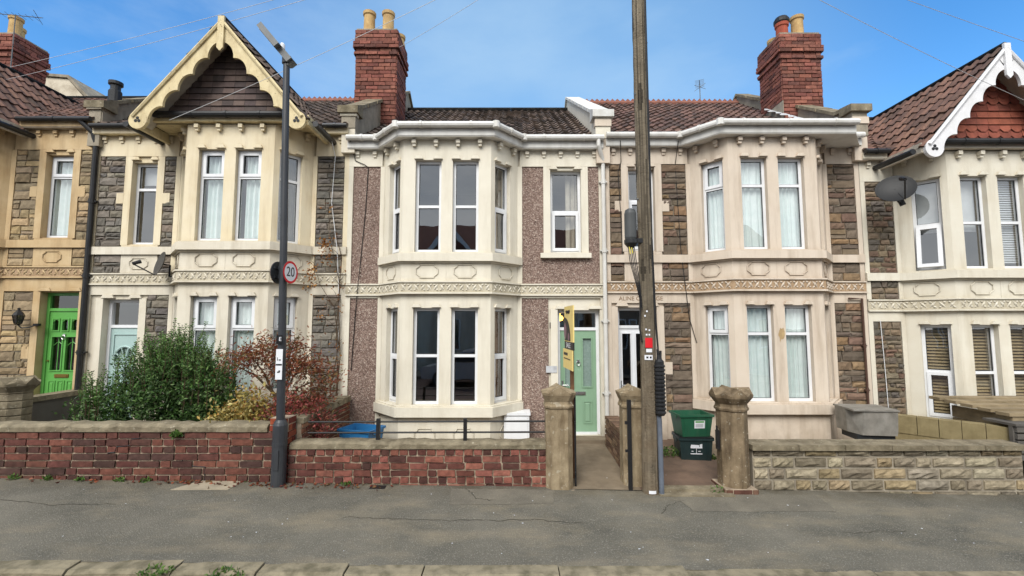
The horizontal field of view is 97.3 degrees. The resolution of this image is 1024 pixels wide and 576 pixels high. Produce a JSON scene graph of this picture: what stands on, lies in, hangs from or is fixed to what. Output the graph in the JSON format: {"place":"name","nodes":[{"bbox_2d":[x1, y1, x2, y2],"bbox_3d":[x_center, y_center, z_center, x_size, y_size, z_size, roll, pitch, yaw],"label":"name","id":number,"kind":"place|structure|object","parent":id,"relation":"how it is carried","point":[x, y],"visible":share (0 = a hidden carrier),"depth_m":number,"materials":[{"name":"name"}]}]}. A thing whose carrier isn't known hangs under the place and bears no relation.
{"place":"outdoors","nodes":[
{"label":"outdoors","id":0,"kind":"place"},
{"bbox_2d":[0,478,1023,571],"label":"pavement","id":1,"kind":"structure","parent":0,"point":[151,520],"depth_m":4.87,"materials":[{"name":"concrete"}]},
{"bbox_2d":[7,473,20,480],"bbox_3d":[-6.600,2.497,5.964,0.167,0.114,0.105,0,-5,0],"label":"weed plant","id":2,"kind":"object","parent":1,"relation":"on","point":[14,477],"visible":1,"depth_m":5.97,"materials":[{"name":"green plant"}]},
{"bbox_2d":[40,474,52,480],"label":"weed plant","id":3,"kind":"object","parent":1,"relation":"on","point":[46,477],"visible":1,"depth_m":5.96,"materials":[{"name":"green plant"}]},
{"bbox_2d":[74,476,85,480],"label":"weed plant","id":4,"kind":"object","parent":1,"relation":"on","point":[79,478],"visible":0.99,"depth_m":5.96,"materials":[{"name":"green plant"}]},
{"bbox_2d":[112,476,124,481],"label":"weed plant","id":5,"kind":"object","parent":1,"relation":"on","point":[119,479],"visible":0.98,"depth_m":5.96,"materials":[{"name":"green plant"}]},
{"bbox_2d":[139,476,152,482],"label":"weed plant","id":6,"kind":"object","parent":1,"relation":"on","point":[147,479],"visible":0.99,"depth_m":5.96,"materials":[{"name":"green plant"}]},
{"bbox_2d":[0,415,296,481],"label":"garden wall","id":7,"kind":"structure","parent":1,"relation":"on","point":[203,450],"depth_m":6.03,"materials":[{"name":"red brick"}]},
{"bbox_2d":[169,429,182,439],"bbox_3d":[-4.481,1.945,6.013,0.142,0.152,0.152,-3,-6,36],"label":"weed plant","id":8,"kind":"object","parent":7,"relation":"attached to","point":[175,434],"visible":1,"depth_m":6.00,"materials":[{"name":"green plant"}]},
{"bbox_2d":[6,477,392,490],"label":"fallen leaves","id":9,"kind":"object","parent":1,"relation":"on","point":[261,485],"visible":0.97,"depth_m":5.92,"materials":[{"name":"brown plant"}]},
{"bbox_2d":[171,480,239,489],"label":"paving slab","id":10,"kind":"structure","parent":1,"relation":"on","point":[203,485],"depth_m":5.82,"materials":[{"name":"concrete"}]},
{"bbox_2d":[257,22,296,487],"bbox_3d":[-3.259,-0.446,6.155,0.569,6.494,0.340,0,-5,0],"label":"street lamp","id":11,"kind":"object","parent":1,"relation":"on","point":[279,451],"visible":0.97,"depth_m":6.07,"materials":[{"name":"grey metal"}]},
{"bbox_2d":[270,262,278,283],"bbox_3d":[-3.169,-0.208,6.152,0.070,0.304,0.304,-1,-5,10],"label":"speed sign","id":12,"kind":"object","parent":11,"relation":"attached to","point":[274,271],"visible":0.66,"depth_m":6.09,"materials":[{"name":"black metal"}]},
{"bbox_2d":[272,451,278,470],"bbox_3d":[-3.070,2.240,5.847,0.070,0.250,0.014,0,-5,0],"label":"service door","id":13,"kind":"structure","parent":11,"relation":"in","point":[275,453],"depth_m":5.84,"materials":[{"name":"grey paint"}]},
{"bbox_2d":[282,261,297,282],"bbox_3d":[-3.028,-0.212,6.101,0.070,0.304,0.304,-1,-5,10],"label":"speed sign","id":14,"kind":"object","parent":11,"relation":"attached to","point":[289,272],"visible":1,"depth_m":6.09,"materials":[{"name":"white metal"}]},
{"bbox_2d":[369,485,386,488],"bbox_3d":[-1.760,2.624,5.914,0.200,0.033,0.110,0,-5,0],"label":"access cover","id":15,"kind":"object","parent":1,"relation":"on","point":[381,486],"visible":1,"depth_m":5.90,"materials":[{"name":"black metal"}]},
{"bbox_2d":[287,437,545,486],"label":"garden wall","id":16,"kind":"structure","parent":1,"relation":"on","point":[457,462],"depth_m":6.02,"materials":[{"name":"red brick"}]},
{"bbox_2d":[308,418,544,440],"bbox_3d":[-1.170,1.955,6.163,3.240,0.330,0.048,0,-5,0],"label":"railing","id":17,"kind":"object","parent":16,"relation":"on","point":[378,421],"visible":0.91,"depth_m":6.16,"materials":[{"name":"black metal"}]},
{"bbox_2d":[0,489,904,533],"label":"pavement cracks","id":18,"kind":"object","parent":1,"relation":"on","point":[427,519],"visible":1,"depth_m":5.07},
{"bbox_2d":[541,383,575,490],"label":"gate pier","id":19,"kind":"structure","parent":1,"relation":"on","point":[558,403],"depth_m":5.96,"materials":[{"name":"stone"}]},
{"bbox_2d":[574,396,576,486],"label":"garden gate","id":20,"kind":"structure","parent":19,"relation":"attached to","point":[575,440],"depth_m":6.06,"materials":[{"name":"black metal"}]},
{"bbox_2d":[615,384,641,486],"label":"gate pier","id":21,"kind":"structure","parent":1,"relation":"on","point":[626,392],"depth_m":6.10,"materials":[{"name":"stone"}]},
{"bbox_2d":[449,488,835,511],"bbox_3d":[1.575,2.647,5.623,4.734,0.095,0.537,0,-5,0],"label":"pavement patch","id":22,"kind":"object","parent":1,"relation":"on","point":[757,503],"visible":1,"depth_m":5.62,"materials":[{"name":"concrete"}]},
{"bbox_2d":[632,0,663,494],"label":"telegraph pole","id":23,"kind":"object","parent":1,"relation":"on","point":[652,460],"visible":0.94,"depth_m":6.06,"materials":[{"name":"brown wood"}]},
{"bbox_2d":[12,0,271,66],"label":"overhead wire","id":24,"kind":"object","parent":23,"relation":"attached to","point":[148,33],"visible":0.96,"depth_m":8.83,"materials":[{"name":"grey metal"}]},
{"bbox_2d":[7,0,302,79],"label":"overhead wire","id":25,"kind":"object","parent":23,"relation":"attached to","point":[156,41],"visible":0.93,"depth_m":8.45,"materials":[{"name":"grey metal"}]},
{"bbox_2d":[170,0,434,119],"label":"overhead wire","id":26,"kind":"object","parent":23,"relation":"attached to","point":[304,61],"visible":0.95,"depth_m":7.34,"materials":[{"name":"grey metal"}]},
{"bbox_2d":[400,0,476,46],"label":"overhead wire","id":27,"kind":"object","parent":23,"relation":"attached to","point":[441,22],"visible":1,"depth_m":9.28,"materials":[{"name":"grey metal"}]},
{"bbox_2d":[624,208,642,309],"bbox_3d":[1.646,-0.396,6.091,0.248,1.386,0.176,0,-5,0],"label":"junction box","id":28,"kind":"object","parent":23,"relation":"attached to","point":[631,240],"visible":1,"depth_m":6.05,"materials":[{"name":"grey plastic"}]},
{"bbox_2d":[654,349,665,415],"bbox_3d":[1.945,1.238,5.930,0.144,0.861,0.140,0,-5,0],"label":"cable joint","id":29,"kind":"object","parent":23,"relation":"attached to","point":[659,388],"visible":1,"depth_m":5.88,"materials":[{"name":"black plastic"}]},
{"bbox_2d":[820,0,1023,99],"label":"overhead wire","id":30,"kind":"object","parent":23,"relation":"attached to","point":[919,50],"visible":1,"depth_m":7.36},
{"bbox_2d":[908,0,1022,40],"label":"overhead wire","id":31,"kind":"object","parent":23,"relation":"attached to","point":[966,21],"visible":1,"depth_m":7.69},
{"bbox_2d":[658,485,735,496],"bbox_3d":[2.380,2.729,5.901,0.960,0.185,0.280,0,-5,0],"label":"path edging","id":32,"kind":"object","parent":1,"relation":"on","point":[688,490],"visible":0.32,"depth_m":5.90,"materials":[{"name":"grey concrete"}]},
{"bbox_2d":[709,385,758,494],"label":"gate pier","id":33,"kind":"structure","parent":1,"relation":"on","point":[731,407],"depth_m":5.96,"materials":[{"name":"stone"}]},
{"bbox_2d":[749,439,1023,494],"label":"garden wall","id":34,"kind":"structure","parent":1,"relation":"on","point":[959,466],"depth_m":6.01,"materials":[{"name":"beige stone"}]},
{"bbox_2d":[982,418,1023,460],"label":"slatted bench","id":35,"kind":"object","parent":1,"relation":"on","point":[1015,427],"visible":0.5,"depth_m":6.30,"materials":[{"name":"grey wood"}]},
{"bbox_2d":[0,0,1023,116],"label":"sky","id":36,"kind":"structure","parent":0,"point":[489,53],"materials":[{"name":"blue"}]},
{"bbox_2d":[572,444,640,489],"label":"garden path","id":37,"kind":"structure","parent":0,"point":[597,467],"depth_m":6.62,"materials":[{"name":"brown concrete"}]},
{"bbox_2d":[342,97,613,438],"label":"terraced house","id":38,"kind":"structure","parent":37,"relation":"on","point":[476,259],"depth_m":8.29,"materials":[{"name":"beige paint"}]},
{"bbox_2d":[389,308,397,401],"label":"window","id":39,"kind":"structure","parent":38,"relation":"in","point":[393,355],"depth_m":8.10,"materials":[{"name":"white plastic"}]},
{"bbox_2d":[392,165,400,253],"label":"window","id":40,"kind":"structure","parent":38,"relation":"in","point":[396,210],"depth_m":8.32,"materials":[{"name":"white plastic"}]},
{"bbox_2d":[413,308,439,403],"bbox_3d":[-1.480,1.187,7.828,0.460,1.674,0.105,0,-5,0],"label":"window","id":41,"kind":"structure","parent":38,"relation":"in","point":[415,355],"depth_m":7.82,"materials":[{"name":"white plastic"}]},
{"bbox_2d":[415,162,441,251],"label":"window","id":42,"kind":"structure","parent":38,"relation":"in","point":[418,206],"depth_m":8.03,"materials":[{"name":"white plastic"}]},
{"bbox_2d":[451,308,477,403],"bbox_3d":[-0.820,1.187,7.828,0.460,1.674,0.105,0,-5,0],"label":"window","id":43,"kind":"structure","parent":38,"relation":"in","point":[453,355],"depth_m":7.82,"materials":[{"name":"white plastic"}]},
{"bbox_2d":[453,162,478,251],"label":"window","id":44,"kind":"structure","parent":38,"relation":"in","point":[456,164],"depth_m":8.03,"materials":[{"name":"white plastic"}]},
{"bbox_2d":[494,308,506,402],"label":"window","id":45,"kind":"structure","parent":38,"relation":"in","point":[500,365],"depth_m":8.18,"materials":[{"name":"white plastic"}]},
{"bbox_2d":[495,164,506,253],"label":"window","id":46,"kind":"structure","parent":38,"relation":"in","point":[500,172],"depth_m":8.39,"materials":[{"name":"white plastic"}]},
{"bbox_2d":[550,172,580,251],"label":"window","id":47,"kind":"structure","parent":38,"relation":"in","point":[571,213],"depth_m":8.64,"materials":[{"name":"white plastic"}]},
{"bbox_2d":[560,330,596,431],"bbox_3d":[1.230,1.717,8.358,0.670,1.855,0.092,0,-5,0],"label":"door","id":48,"kind":"structure","parent":38,"relation":"in","point":[584,340],"depth_m":8.37,"materials":[{"name":"green wood"}]},
{"bbox_2d":[563,305,574,477],"bbox_3d":[0.837,1.510,6.431,0.082,2.500,0.660,0,-5,-4],"label":"sale board","id":49,"kind":"object","parent":37,"relation":"on","point":[568,356],"visible":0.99,"depth_m":6.39,"materials":[{"name":"yellow plastic"}]},
{"bbox_2d":[576,436,605,443],"bbox_3d":[1.300,2.781,8.063,0.800,0.226,0.480,0,-5,0],"label":"door step","id":50,"kind":"object","parent":37,"relation":"on","point":[590,439],"depth_m":7.83,"materials":[{"name":"brown concrete"}]},
{"bbox_2d":[605,416,619,466],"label":"garden wall","id":51,"kind":"structure","parent":37,"relation":"on","point":[612,438],"depth_m":7.21,"materials":[{"name":"red brick"}]},
{"bbox_2d":[625,400,632,490],"bbox_3d":[1.548,2.101,5.991,0.085,1.210,0.040,0,-5,0],"label":"gate post","id":52,"kind":"object","parent":37,"relation":"on","point":[629,451],"visible":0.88,"depth_m":5.97,"materials":[{"name":"black metal"}]},
{"bbox_2d":[639,439,717,489],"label":"garden path","id":53,"kind":"structure","parent":0,"point":[678,470],"depth_m":6.64,"materials":[{"name":"concrete"}]},
{"bbox_2d":[663,445,679,456],"bbox_3d":[2.529,2.615,7.238,0.387,0.199,0.226,0,-5,0],"label":"weed plant","id":54,"kind":"object","parent":53,"relation":"on","point":[665,450],"visible":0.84,"depth_m":7.22,"materials":[{"name":"green plant"}]},
{"bbox_2d":[672,431,713,460],"bbox_3d":[2.910,2.543,7.260,0.564,0.362,0.410,0,-5,4],"label":"recycling box","id":55,"kind":"object","parent":53,"relation":"on","point":[693,448],"visible":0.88,"depth_m":7.08,"materials":[{"name":"plastic"}]},
{"bbox_2d":[669,410,714,436],"bbox_3d":[2.900,2.188,7.288,0.583,0.344,0.429,0,-5,-4],"label":"recycling box","id":56,"kind":"object","parent":55,"relation":"on","point":[691,423],"visible":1,"depth_m":7.11,"materials":[{"name":"green plastic"}]},
{"bbox_2d":[712,444,716,457],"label":"garden paving","id":57,"kind":"structure","parent":0,"point":[714,450],"depth_m":7.54,"materials":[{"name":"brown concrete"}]},
{"bbox_2d":[833,404,899,438],"bbox_3d":[5.633,2.133,7.172,0.663,0.472,0.530,0,-5,6],"label":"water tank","id":58,"kind":"object","parent":57,"relation":"on","point":[864,421],"visible":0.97,"depth_m":6.97,"materials":[{"name":"grey concrete"}]},
{"bbox_2d":[895,414,1009,440],"bbox_3d":[6.596,2.358,6.939,0.200,0.670,1.491,4,-6,-44],"label":"timber sleeper","id":59,"kind":"object","parent":57,"relation":"on","point":[915,427],"visible":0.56,"depth_m":6.85,"materials":[{"name":"beige wood"}]},
{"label":"garden paving","id":60,"kind":"structure","parent":0,"visible":0},
{"bbox_2d":[292,396,350,438],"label":"garden wall","id":61,"kind":"structure","parent":60,"relation":"on","point":[302,424],"depth_m":7.27,"materials":[{"name":"brown stone"}]},
{"bbox_2d":[337,423,385,437],"bbox_3d":[-2.420,2.425,7.249,0.620,0.366,0.456,-1,-5,18],"label":"recycling box","id":62,"kind":"object","parent":60,"relation":"on","point":[358,427],"visible":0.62,"depth_m":7.25,"materials":[{"name":"blue plastic"}]},
{"label":"ground","id":63,"kind":"structure","parent":0,"visible":0},
{"bbox_2d":[45,73,104,95],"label":"background house","id":64,"kind":"structure","parent":63,"relation":"on","point":[66,85],"depth_m":13.74,"materials":[{"name":"white paint"}]},
{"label":"garden ground","id":65,"kind":"structure","parent":0,"visible":0},
{"bbox_2d":[0,375,40,420],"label":"gate pier","id":66,"kind":"structure","parent":65,"relation":"on","point":[16,397],"depth_m":6.83,"materials":[{"name":"beige stone"}]},
{"bbox_2d":[31,390,82,420],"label":"garden wall","id":67,"kind":"structure","parent":65,"relation":"on","point":[44,405],"depth_m":7.67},
{"bbox_2d":[51,318,255,421],"bbox_3d":[-5.349,1.455,6.993,2.973,1.988,1.512,0,-5,0],"label":"shrub","id":68,"kind":"object","parent":65,"relation":"on","point":[182,368],"visible":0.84,"depth_m":6.77,"materials":[{"name":"green plant"}]},
{"bbox_2d":[197,378,275,422],"bbox_3d":[-3.952,1.854,6.578,1.320,1.055,0.953,0,-5,0],"label":"shrub","id":69,"kind":"object","parent":65,"relation":"on","point":[241,410],"visible":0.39,"depth_m":6.51,"materials":[{"name":"yellow plant"}]},
{"bbox_2d":[79,9,412,421],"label":"terraced house","id":70,"kind":"structure","parent":65,"relation":"on","point":[194,196],"depth_m":8.27,"materials":[{"name":"white paint"}]},
{"bbox_2d":[105,328,136,419],"bbox_3d":[-7.215,1.659,8.366,0.560,1.832,0.086,0,-5,0],"label":"door","id":71,"kind":"structure","parent":70,"relation":"in","point":[121,338],"depth_m":8.42,"materials":[{"name":"white plastic"}]},
{"bbox_2d":[133,164,157,243],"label":"window","id":72,"kind":"structure","parent":70,"relation":"in","point":[150,175],"depth_m":8.64,"materials":[{"name":"white plastic"}]},
{"bbox_2d":[132,252,171,276],"bbox_3d":[-6.275,-0.401,7.961,0.443,0.514,0.566,-1,-5,8],"label":"satellite dish","id":73,"kind":"object","parent":70,"relation":"attached to","point":[159,264],"visible":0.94,"depth_m":8.08,"materials":[{"name":"black metal"}]},
{"bbox_2d":[192,297,216,389],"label":"window","id":74,"kind":"structure","parent":70,"relation":"in","point":[205,308],"depth_m":7.91,"materials":[{"name":"white plastic"}]},
{"bbox_2d":[197,151,224,240],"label":"window","id":75,"kind":"structure","parent":70,"relation":"in","point":[215,176],"depth_m":8.11,"materials":[{"name":"white glass"}]},
{"bbox_2d":[228,297,254,391],"bbox_3d":[-4.680,0.981,7.876,0.520,1.694,0.168,0,-5,0],"label":"window","id":76,"kind":"structure","parent":70,"relation":"in","point":[242,308],"depth_m":7.89,"materials":[{"name":"white plastic"}]},
{"bbox_2d":[235,151,261,240],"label":"window","id":77,"kind":"structure","parent":70,"relation":"in","point":[253,176],"depth_m":8.10,"materials":[{"name":"white glass"}]},
{"bbox_2d":[271,297,295,390],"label":"window","id":78,"kind":"structure","parent":70,"relation":"in","point":[290,323],"depth_m":8.13,"materials":[{"name":"white plastic"}]},
{"bbox_2d":[277,152,300,243],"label":"window","id":79,"kind":"structure","parent":70,"relation":"in","point":[294,162],"depth_m":8.41,"materials":[{"name":"white plastic"}]},
{"bbox_2d":[302,202,345,395],"bbox_3d":[-3.410,0.418,8.147,0.768,4.054,0.215,1,-5,-9],"label":"climbing plant","id":80,"kind":"object","parent":70,"relation":"attached to","point":[314,268],"visible":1,"depth_m":8.21,"materials":[{"name":"brown plant"}]},
{"bbox_2d":[209,317,353,420],"bbox_3d":[-3.532,1.464,6.893,2.133,2.031,1.133,0,-5,0],"label":"japanese maple","id":81,"kind":"object","parent":65,"relation":"on","point":[251,357],"visible":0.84,"depth_m":6.82,"materials":[{"name":"red plant"}]},
{"bbox_2d":[244,378,344,437],"bbox_3d":[-3.219,1.849,6.676,1.383,1.076,1.002,1,-5,-16],"label":"shrub","id":82,"kind":"object","parent":65,"relation":"on","point":[290,409],"visible":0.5,"depth_m":6.64,"materials":[{"name":"red plant"}]},
{"bbox_2d":[293,388,340,423],"bbox_3d":[-3.385,2.023,7.336,1.059,0.846,1.391,4,-6,-44],"label":"shrub","id":83,"kind":"object","parent":65,"relation":"on","point":[306,401],"visible":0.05,"depth_m":7.40,"materials":[{"name":"red plant"}]},
{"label":"road","id":84,"kind":"structure","parent":0,"visible":0},
{"bbox_2d":[0,560,1023,575],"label":"kerb","id":85,"kind":"structure","parent":84,"relation":"on","point":[55,568],"depth_m":4.08,"materials":[{"name":"stone"}]},
{"bbox_2d":[136,562,174,575],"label":"weed plant","id":86,"kind":"object","parent":85,"relation":"on","point":[158,571],"visible":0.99,"depth_m":3.98,"materials":[{"name":"green plant"}]},
{"bbox_2d":[205,565,245,575],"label":"weed plant","id":87,"kind":"object","parent":85,"relation":"on","point":[224,569],"visible":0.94,"depth_m":3.97,"materials":[{"name":"green plant"}]},
{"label":"garden ground","id":88,"kind":"structure","parent":0,"visible":0},
{"bbox_2d":[0,14,146,394],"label":"terraced house","id":89,"kind":"structure","parent":88,"relation":"on","point":[51,143],"depth_m":8.46,"materials":[{"name":"stone"}]},
{"bbox_2d":[0,10,42,66],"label":"tv aerial","id":90,"kind":"object","parent":89,"relation":"attached to","point":[15,15],"visible":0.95,"depth_m":11.04,"materials":[{"name":"grey metal"}]},
{"bbox_2d":[12,308,40,328],"bbox_3d":[-8.826,0.548,8.197,0.167,0.381,0.378,-4,-6,44],"label":"wall lantern","id":91,"kind":"object","parent":89,"relation":"attached to","point":[18,316],"depth_m":8.11,"materials":[{"name":"black metal"}]},
{"bbox_2d":[47,157,73,237],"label":"window","id":92,"kind":"structure","parent":89,"relation":"in","point":[62,169],"depth_m":8.66,"materials":[{"name":"white glass"}]},
{"bbox_2d":[44,311,77,392],"bbox_3d":[-8.360,1.289,8.396,0.610,1.713,0.086,0,-5,0],"label":"door","id":93,"kind":"structure","parent":89,"relation":"in","point":[63,324],"depth_m":8.42,"materials":[{"name":"green wood"}]},
{"label":"garden ground","id":94,"kind":"structure","parent":0,"visible":0},
{"bbox_2d":[586,13,872,443],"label":"terraced house","id":95,"kind":"structure","parent":94,"relation":"on","point":[761,291],"depth_m":8.21,"materials":[{"name":"beige paint"}]},
{"bbox_2d":[619,328,640,388],"bbox_3d":[2.310,1.713,8.359,0.610,1.922,0.092,0,-5,0],"label":"door","id":96,"kind":"structure","parent":95,"relation":"in","point":[630,372],"depth_m":8.41,"materials":[{"name":"white plastic"}]},
{"bbox_2d":[628,171,653,250],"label":"window","id":97,"kind":"structure","parent":95,"relation":"in","point":[631,202],"depth_m":8.59,"materials":[{"name":"white plastic"}]},
{"bbox_2d":[694,79,704,99],"bbox_3d":[5.419,-5.394,12.972,0.306,1.210,0.503,-2,-5,25],"label":"tv aerial","id":98,"kind":"object","parent":95,"relation":"attached to","point":[699,86],"visible":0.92,"depth_m":13.00,"materials":[{"name":"grey metal"}]},
{"bbox_2d":[702,161,725,251],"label":"window","id":99,"kind":"structure","parent":95,"relation":"in","point":[714,220],"depth_m":8.31,"materials":[{"name":"white glass"}]},
{"bbox_2d":[707,305,730,397],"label":"window","id":100,"kind":"structure","parent":95,"relation":"in","point":[718,324],"depth_m":8.11,"materials":[{"name":"white plastic"}]},
{"bbox_2d":[740,159,767,248],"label":"window","id":101,"kind":"structure","parent":95,"relation":"in","point":[752,170],"depth_m":8.11,"materials":[{"name":"white glass"}]},
{"bbox_2d":[746,305,774,400],"bbox_3d":[4.290,1.130,7.865,0.520,1.694,0.170,0,-5,0],"label":"window","id":102,"kind":"structure","parent":95,"relation":"in","point":[761,376],"depth_m":7.89,"materials":[{"name":"white plastic"}]},
{"bbox_2d":[778,159,804,248],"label":"window","id":103,"kind":"structure","parent":95,"relation":"in","point":[789,170],"depth_m":8.10,"materials":[{"name":"white glass"}]},
{"bbox_2d":[785,305,812,400],"bbox_3d":[4.950,1.130,7.864,0.520,1.694,0.168,0,-5,0],"label":"window","id":104,"kind":"structure","parent":95,"relation":"in","point":[796,316],"depth_m":7.89,"materials":[{"name":"white plastic"}]},
{"bbox_2d":[858,42,1023,422],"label":"terraced house","id":105,"kind":"structure","parent":94,"relation":"on","point":[943,248],"depth_m":8.05,"materials":[{"name":"beige paint"}]},
{"bbox_2d":[875,175,916,205],"bbox_3d":[6.721,-1.734,7.747,0.554,0.520,0.618,0,-5,-4],"label":"satellite dish","id":106,"kind":"object","parent":105,"relation":"attached to","point":[899,189],"visible":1,"depth_m":7.87,"materials":[{"name":"black metal"}]},
{"bbox_2d":[911,178,945,270],"bbox_3d":[7.571,-1.131,8.196,0.282,1.674,0.400,4,-6,-42],"label":"window","id":107,"kind":"structure","parent":105,"relation":"in","point":[926,201],"depth_m":8.25,"materials":[{"name":"white plastic"}]},
{"bbox_2d":[921,325,957,418],"bbox_3d":[7.607,1.494,8.018,0.177,1.674,0.440,4,-6,-42],"label":"window","id":108,"kind":"structure","parent":105,"relation":"in","point":[930,375],"depth_m":8.05,"materials":[{"name":"white plastic"}]},
{"bbox_2d":[960,177,987,267],"bbox_3d":[8.160,-1.142,8.053,0.460,1.674,0.181,0,-5,0],"label":"window","id":109,"kind":"structure","parent":105,"relation":"in","point":[969,222],"depth_m":8.07,"materials":[{"name":"white plastic"}]},
{"bbox_2d":[972,325,998,412],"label":"window","id":110,"kind":"structure","parent":105,"relation":"in","point":[990,369],"depth_m":7.89,"materials":[{"name":"white plastic"}]},
{"bbox_2d":[997,177,1023,267],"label":"window","id":111,"kind":"structure","parent":105,"relation":"in","point":[1016,222],"depth_m":8.07,"materials":[{"name":"white plastic"}]},
{"bbox_2d":[1010,325,1023,394],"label":"window","id":112,"kind":"structure","parent":105,"relation":"in","point":[1016,349],"depth_m":7.93,"materials":[{"name":"white plastic"}]},
{"bbox_2d":[929,396,1023,454],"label":"picnic table","id":113,"kind":"object","parent":94,"relation":"on","point":[1010,408],"visible":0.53,"depth_m":7.00,"materials":[{"name":"brown wood"}]}
]}

